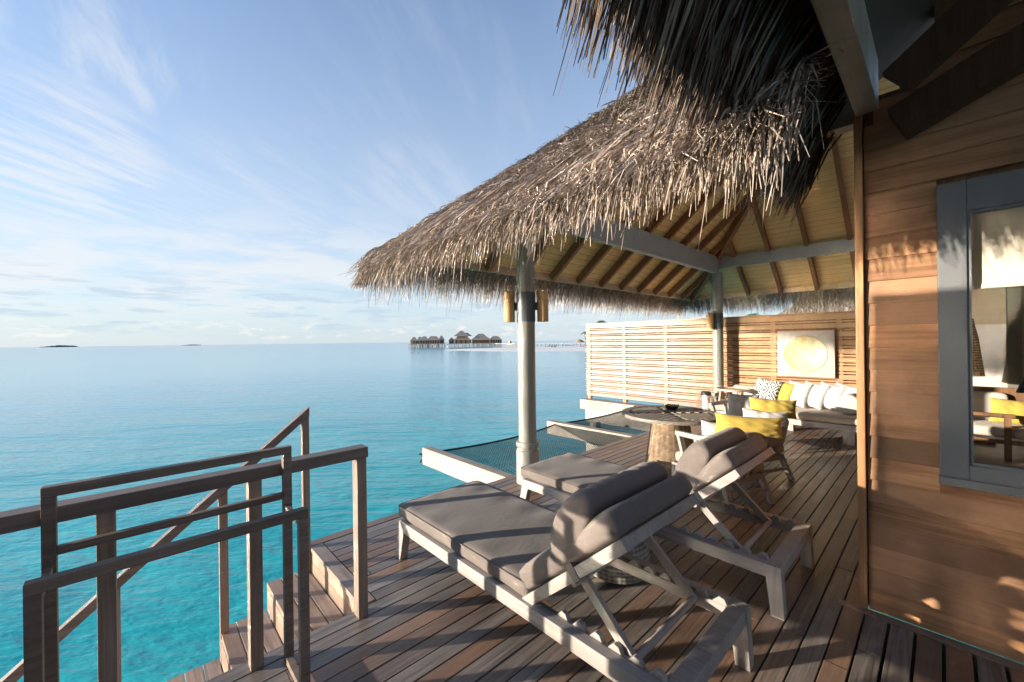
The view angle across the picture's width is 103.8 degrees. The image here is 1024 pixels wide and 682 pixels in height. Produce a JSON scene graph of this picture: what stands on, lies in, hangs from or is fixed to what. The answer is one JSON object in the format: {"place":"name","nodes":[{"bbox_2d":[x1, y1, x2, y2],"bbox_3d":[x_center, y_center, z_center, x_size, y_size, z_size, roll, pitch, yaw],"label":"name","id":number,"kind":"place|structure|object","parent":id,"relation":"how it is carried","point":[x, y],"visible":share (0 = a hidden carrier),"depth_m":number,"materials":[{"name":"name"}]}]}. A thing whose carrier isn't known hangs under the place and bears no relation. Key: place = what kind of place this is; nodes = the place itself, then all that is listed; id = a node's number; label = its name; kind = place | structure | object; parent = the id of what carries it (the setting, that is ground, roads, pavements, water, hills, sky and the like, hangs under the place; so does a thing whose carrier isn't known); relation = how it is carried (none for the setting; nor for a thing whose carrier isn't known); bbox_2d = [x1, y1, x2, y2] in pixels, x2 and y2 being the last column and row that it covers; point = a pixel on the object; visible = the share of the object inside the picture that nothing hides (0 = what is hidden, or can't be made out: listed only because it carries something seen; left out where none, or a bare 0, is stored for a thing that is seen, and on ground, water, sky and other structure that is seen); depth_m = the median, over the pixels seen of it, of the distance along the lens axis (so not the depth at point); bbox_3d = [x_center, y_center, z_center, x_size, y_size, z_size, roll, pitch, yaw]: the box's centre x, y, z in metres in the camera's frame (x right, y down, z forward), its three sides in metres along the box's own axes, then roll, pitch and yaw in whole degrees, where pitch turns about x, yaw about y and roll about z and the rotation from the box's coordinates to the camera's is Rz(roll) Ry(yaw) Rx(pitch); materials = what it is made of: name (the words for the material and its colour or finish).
{"place":"outdoors","nodes":[
{"label":"outdoors","id":0,"kind":"place"},
{"bbox_2d":[0,0,797,346],"label":"sky","id":1,"kind":"structure","parent":0,"point":[173,172],"materials":[{"name":"blue"}]},
{"bbox_2d":[0,340,1023,681],"bbox_3d":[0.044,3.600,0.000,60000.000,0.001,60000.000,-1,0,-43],"label":"sea","id":2,"kind":"structure","parent":0,"point":[78,412],"depth_m":15.96,"materials":[{"name":"liquid"}]},
{"bbox_2d":[45,345,77,346],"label":"island","id":3,"kind":"structure","parent":2,"relation":"on","point":[62,346],"depth_m":2653.00,"materials":[{"name":"grey"}]},
{"bbox_2d":[410,337,416,346],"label":"over water hut","id":4,"kind":"object","parent":2,"relation":"on","point":[413,340],"visible":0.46,"depth_m":281.79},
{"bbox_2d":[420,336,428,346],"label":"over water hut","id":5,"kind":"object","parent":2,"relation":"in","point":[425,340],"visible":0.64,"depth_m":282.51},
{"bbox_2d":[427,336,439,346],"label":"over water hut","id":6,"kind":"object","parent":2,"relation":"on","point":[433,340],"visible":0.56,"depth_m":283.61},
{"bbox_2d":[439,336,444,346],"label":"over water hut","id":7,"kind":"object","parent":2,"relation":"in","point":[441,338],"visible":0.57,"depth_m":287.74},
{"bbox_2d":[408,343,494,346],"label":"jetty","id":8,"kind":"object","parent":2,"relation":"in","point":[452,344],"visible":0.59,"depth_m":282.17,"materials":[{"name":"grey wood"}]},
{"bbox_2d":[449,337,454,346],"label":"over water hut","id":9,"kind":"object","parent":2,"relation":"in","point":[451,340],"visible":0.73,"depth_m":287.55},
{"bbox_2d":[454,331,471,346],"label":"over water hut","id":10,"kind":"object","parent":2,"relation":"in","point":[462,338],"visible":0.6,"depth_m":287.65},
{"bbox_2d":[471,334,490,345],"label":"over water hut","id":11,"kind":"object","parent":2,"relation":"on","point":[480,338],"visible":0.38,"depth_m":289.80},
{"bbox_2d":[490,336,501,345],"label":"over water hut","id":12,"kind":"object","parent":2,"relation":"on","point":[496,339],"visible":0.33,"depth_m":289.26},
{"bbox_2d":[495,343,517,346],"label":"jetty","id":13,"kind":"object","parent":2,"relation":"in","point":[501,344],"visible":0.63,"depth_m":253.75,"materials":[{"name":"beige wood"}]},
{"bbox_2d":[515,343,584,346],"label":"jetty","id":14,"kind":"object","parent":2,"relation":"in","point":[556,343],"visible":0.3,"depth_m":227.17,"materials":[{"name":"wood"}]},
{"bbox_2d":[580,311,856,430],"bbox_3d":[4.299,2.519,8.973,0.366,6.055,6.590,-1,0,-43],"label":"privacy fence","id":15,"kind":"object","parent":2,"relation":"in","point":[665,362],"visible":0.41,"depth_m":9.23,"materials":[{"name":"brown wood"}]},
{"bbox_2d":[777,330,835,377],"bbox_3d":[5.491,0.242,7.512,0.069,0.860,0.880,-1,0,-43],"label":"wall art","id":16,"kind":"object","parent":15,"relation":"attached to","point":[805,353],"depth_m":7.47,"materials":[{"name":"paint"}]},
{"bbox_2d":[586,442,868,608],"bbox_3d":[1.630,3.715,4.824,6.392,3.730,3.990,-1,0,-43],"label":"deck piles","id":17,"kind":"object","parent":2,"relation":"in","point":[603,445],"depth_m":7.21,"materials":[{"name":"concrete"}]},
{"bbox_2d":[817,564,1010,681],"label":"deck framing","id":18,"kind":"object","parent":17,"relation":"on","point":[943,663],"depth_m":2.08,"materials":[{"name":"brown wood"}]},
{"bbox_2d":[166,572,343,681],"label":"timber stairs","id":19,"kind":"structure","parent":18,"relation":"attached to","point":[324,610],"depth_m":2.73,"materials":[{"name":"brown wood"}]},
{"bbox_2d":[0,406,310,681],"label":"stair railing","id":20,"kind":"object","parent":19,"relation":"attached to","point":[69,625],"visible":0.65,"depth_m":2.77,"materials":[{"name":"grey wood"}]},
{"bbox_2d":[419,446,512,483],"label":"support beam","id":21,"kind":"structure","parent":18,"relation":"attached to","point":[459,467],"depth_m":5.41,"materials":[{"name":"white wood"}]},
{"bbox_2d":[443,424,628,474],"bbox_3d":[0.434,1.651,6.333,2.657,0.060,1.673,-1,0,-43],"label":"hammock net","id":22,"kind":"object","parent":18,"relation":"attached to","point":[538,438],"visible":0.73,"depth_m":6.30,"materials":[{"name":"black fabric"}]},
{"bbox_2d":[546,420,634,444],"bbox_3d":[1.367,1.711,7.412,0.155,0.253,1.977,-1,0,-43],"label":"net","id":23,"kind":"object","parent":18,"relation":"attached to","point":[580,427],"depth_m":7.34,"materials":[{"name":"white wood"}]},
{"bbox_2d":[567,406,650,434],"bbox_3d":[2.576,1.624,8.333,2.857,0.060,1.673,-1,0,-43],"label":"hammock net","id":24,"kind":"object","parent":18,"relation":"attached to","point":[625,424],"visible":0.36,"depth_m":7.96,"materials":[{"name":"black fabric"}]},
{"bbox_2d":[205,425,1023,681],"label":"deck","id":25,"kind":"structure","parent":18,"relation":"on","point":[430,617],"depth_m":2.31,"materials":[{"name":"brown wood"}]},
{"bbox_2d":[23,445,310,681],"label":"towel rack","id":26,"kind":"object","parent":25,"relation":"on","point":[41,627],"visible":1,"depth_m":1.57,"materials":[{"name":"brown wood"}]},
{"bbox_2d":[0,444,367,681],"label":"deck railing","id":27,"kind":"object","parent":25,"relation":"on","point":[103,507],"visible":0.84,"depth_m":1.88,"materials":[{"name":"grey wood"}]},
{"bbox_2d":[396,461,753,681],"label":"sun lounger","id":28,"kind":"object","parent":25,"relation":"on","point":[522,557],"visible":1,"depth_m":1.96,"materials":[{"name":"grey fabric"}]},
{"bbox_2d":[340,32,900,484],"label":"thatched pavilion","id":29,"kind":"structure","parent":25,"relation":"on","point":[588,212],"depth_m":4.51,"materials":[{"name":"beige plant"}]},
{"bbox_2d":[503,290,548,321],"bbox_3d":[0.158,-0.392,4.551,0.509,0.350,0.212,-1,0,-7],"label":"column lamp","id":30,"kind":"object","parent":29,"relation":"attached to","point":[525,306],"visible":0.95,"depth_m":4.49,"materials":[{"name":"metal"}]},
{"bbox_2d":[706,312,723,328],"bbox_3d":[4.242,-0.423,8.412,0.359,0.340,0.212,-1,0,-1],"label":"column lamp","id":31,"kind":"object","parent":29,"relation":"attached to","point":[714,320],"visible":0.99,"depth_m":8.32,"materials":[{"name":"metal"}]},
{"bbox_2d":[594,540,650,584],"bbox_3d":[0.724,1.365,2.788,0.452,0.452,0.452,-1,0,-43],"label":"side table","id":32,"kind":"object","parent":25,"relation":"on","point":[611,574],"visible":0.11,"depth_m":2.59,"materials":[{"name":"grey wicker"}]},
{"bbox_2d":[520,427,814,620],"bbox_3d":[1.079,1.128,3.324,0.792,0.918,2.170,-1,0,-43],"label":"sun lounger","id":33,"kind":"object","parent":25,"relation":"on","point":[708,467],"visible":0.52,"depth_m":2.70,"materials":[{"name":"grey fabric"}]},
{"bbox_2d":[622,405,717,476],"bbox_3d":[1.852,1.206,4.685,1.098,0.741,1.098,-1,0,-43],"label":"dining table","id":34,"kind":"object","parent":25,"relation":"on","point":[662,447],"visible":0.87,"depth_m":4.50,"materials":[{"name":"brown wood"}]},
{"bbox_2d":[665,404,678,409],"bbox_3d":[1.953,0.806,4.893,0.137,0.055,0.137,-1,0,35],"label":"ashtray","id":35,"kind":"object","parent":34,"relation":"on","point":[671,406],"visible":1,"depth_m":4.86,"materials":[{"name":"black metal"}]},
{"bbox_2d":[697,391,714,409],"bbox_3d":[3.977,1.290,8.213,0.356,0.524,0.357,-1,0,-43],"label":"lantern","id":36,"kind":"object","parent":25,"relation":"on","point":[705,398],"visible":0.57,"depth_m":8.15,"materials":[{"name":"white glass"}]},
{"bbox_2d":[672,430,775,503],"bbox_3d":[2.148,1.219,4.099,0.748,0.729,0.743,-1,0,-19],"label":"armchair","id":37,"kind":"object","parent":25,"relation":"on","point":[754,473],"visible":0.23,"depth_m":3.89,"materials":[{"name":"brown wood"}]},
{"bbox_2d":[701,420,715,434],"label":"pillow","id":38,"kind":"object","parent":37,"relation":"on","point":[708,428],"visible":0.17,"depth_m":4.00,"materials":[{"name":"white fabric"}]},
{"bbox_2d":[714,413,782,438],"bbox_3d":[2.270,0.811,3.838,0.596,0.197,0.154,2,-5,14],"label":"pillow","id":39,"kind":"object","parent":37,"relation":"on","point":[767,427],"visible":0.88,"depth_m":3.78,"materials":[{"name":"yellow fabric"}]},
{"bbox_2d":[709,397,765,413],"bbox_3d":[3.336,1.204,5.791,0.743,0.729,0.748,-1,0,-18],"label":"armchair","id":40,"kind":"object","parent":25,"relation":"on","point":[713,404],"visible":0.04,"depth_m":6.08,"materials":[{"name":"grey wood"}]},
{"bbox_2d":[752,419,794,486],"bbox_3d":[2.771,1.211,4.722,0.748,0.729,0.743,-1,0,-19],"label":"armchair","id":41,"kind":"object","parent":25,"relation":"on","point":[776,445],"visible":0.16,"depth_m":4.48,"materials":[{"name":"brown wood"}]},
{"bbox_2d":[728,393,758,415],"bbox_3d":[2.854,0.844,4.953,0.341,0.378,0.148,1,-5,22],"label":"pillow","id":42,"kind":"object","parent":41,"relation":"on","point":[737,403],"visible":0.41,"depth_m":4.93,"materials":[{"name":"white fabric"}]},
{"bbox_2d":[742,408,788,427],"bbox_3d":[2.805,0.851,4.437,0.454,0.169,0.126,3,-5,17],"label":"pillow","id":43,"kind":"object","parent":41,"relation":"on","point":[756,413],"visible":0.62,"depth_m":4.40,"materials":[{"name":"white fabric"}]},
{"bbox_2d":[749,397,796,418],"bbox_3d":[2.937,0.752,4.512,0.473,0.207,0.153,2,-5,17],"label":"pillow","id":44,"kind":"object","parent":41,"relation":"on","point":[766,405],"visible":0.77,"depth_m":4.46,"materials":[{"name":"yellow fabric"}]},
{"bbox_2d":[709,398,856,445],"bbox_3d":[4.960,1.327,6.867,1.337,0.422,2.597,-1,0,-43],"label":"sofa","id":45,"kind":"object","parent":25,"relation":"on","point":[823,417],"visible":0.16,"depth_m":6.15,"materials":[{"name":"grey fabric"}]},
{"bbox_2d":[752,377,782,399],"bbox_3d":[4.511,0.888,7.119,0.160,0.435,0.416,23,-4,-33],"label":"pillow","id":46,"kind":"object","parent":45,"relation":"on","point":[766,389],"visible":0.73,"depth_m":7.05,"materials":[{"name":"white fabric"}]},
{"bbox_2d":[773,379,794,399],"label":"pillow","id":47,"kind":"object","parent":45,"relation":"on","point":[785,391],"visible":0.58,"depth_m":6.89,"materials":[{"name":"yellow fabric"}]},
{"bbox_2d":[789,380,811,407],"bbox_3d":[4.852,0.900,6.832,0.180,0.416,0.397,20,-1,-18],"label":"pillow","id":48,"kind":"object","parent":45,"relation":"on","point":[800,393],"visible":0.8,"depth_m":6.70,"materials":[{"name":"white fabric"}]},
{"bbox_2d":[805,381,829,409],"bbox_3d":[5.013,0.898,6.675,0.180,0.416,0.398,20,1,-18],"label":"pillow","id":49,"kind":"object","parent":45,"relation":"on","point":[817,395],"visible":0.8,"depth_m":6.55,"materials":[{"name":"white fabric"}]},
{"bbox_2d":[820,381,846,410],"bbox_3d":[5.155,0.895,6.532,0.178,0.416,0.398,20,3,-18],"label":"pillow","id":50,"kind":"object","parent":45,"relation":"on","point":[834,394],"visible":0.67,"depth_m":6.41,"materials":[{"name":"white fabric"}]},
{"bbox_2d":[835,382,856,394],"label":"pillow","id":51,"kind":"object","parent":45,"relation":"on","point":[850,389],"visible":0.3,"depth_m":6.32,"materials":[{"name":"white fabric"}]},
{"bbox_2d":[836,393,856,414],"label":"pillow","id":52,"kind":"object","parent":45,"relation":"on","point":[846,404],"visible":0.43,"depth_m":6.05,"materials":[{"name":"fabric"}]},
{"bbox_2d":[310,543,1023,672],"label":"deck border","id":53,"kind":"object","parent":18,"relation":"on","point":[333,576],"visible":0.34,"depth_m":2.62,"materials":[{"name":"brown wood"}]},
{"bbox_2d":[553,0,1023,663],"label":"villa","id":54,"kind":"object","parent":18,"relation":"on","point":[939,196],"visible":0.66,"depth_m":2.09,"materials":[{"name":"brown wood"}]},
{"bbox_2d":[936,168,1023,507],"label":"window","id":55,"kind":"structure","parent":54,"relation":"in","point":[995,202],"depth_m":2.06,"materials":[{"name":"grey wood"}]},
{"bbox_2d":[974,434,995,444],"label":"plinth","id":56,"kind":"structure","parent":54,"relation":"on","point":[983,436],"depth_m":5.88,"materials":[{"name":"brown wood"}]},
{"bbox_2d":[972,319,984,376],"bbox_3d":[6.896,0.583,6.104,0.410,1.837,0.410,-1,0,-43],"label":"woven lamp","id":57,"kind":"object","parent":56,"relation":"on","point":[978,368],"visible":0.16,"depth_m":5.94,"materials":[{"name":"wicker"}]},
{"bbox_2d":[973,386,1023,461],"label":"lounge chair","id":58,"kind":"object","parent":54,"relation":"on","point":[1007,430],"visible":0.36,"depth_m":5.23,"materials":[{"name":"white fabric"}]},
{"bbox_2d":[989,397,1023,424],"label":"pillow","id":59,"kind":"object","parent":58,"relation":"on","point":[1004,406],"visible":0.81,"depth_m":5.22,"materials":[{"name":"yellow fabric"}]},
{"bbox_2d":[1016,376,1023,392],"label":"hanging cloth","id":60,"kind":"object","parent":54,"relation":"hanging from","point":[1020,388],"visible":1,"depth_m":2.61,"materials":[{"name":"fabric"}]},
{"bbox_2d":[448,346,585,350],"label":"beach","id":61,"kind":"structure","parent":0,"point":[567,348],"depth_m":152.60,"materials":[{"name":"white sand"}]},
{"bbox_2d":[716,387,750,403],"bbox_3d":[4.057,0.997,7.361,0.572,0.256,0.572,-1,0,-43],"label":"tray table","id":62,"kind":"object","parent":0,"point":[740,390],"visible":0.59,"depth_m":7.36,"materials":[{"name":"brown wood"}]},
{"bbox_2d":[733,385,754,394],"bbox_3d":[4.621,0.993,7.724,0.270,0.270,0.630,-1,0,-43],"label":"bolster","id":63,"kind":"object","parent":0,"point":[751,387],"visible":0.18,"depth_m":7.69,"materials":[{"name":"fabric"}]},
{"bbox_2d":[782,291,855,313],"bbox_3d":[14.505,-0.280,11.564,6.608,7.400,10.100,-1,0,-43],"label":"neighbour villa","id":64,"kind":"object","parent":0,"point":[826,308],"visible":0.02,"depth_m":12.46,"materials":[{"name":"brown wicker"}]}
]}

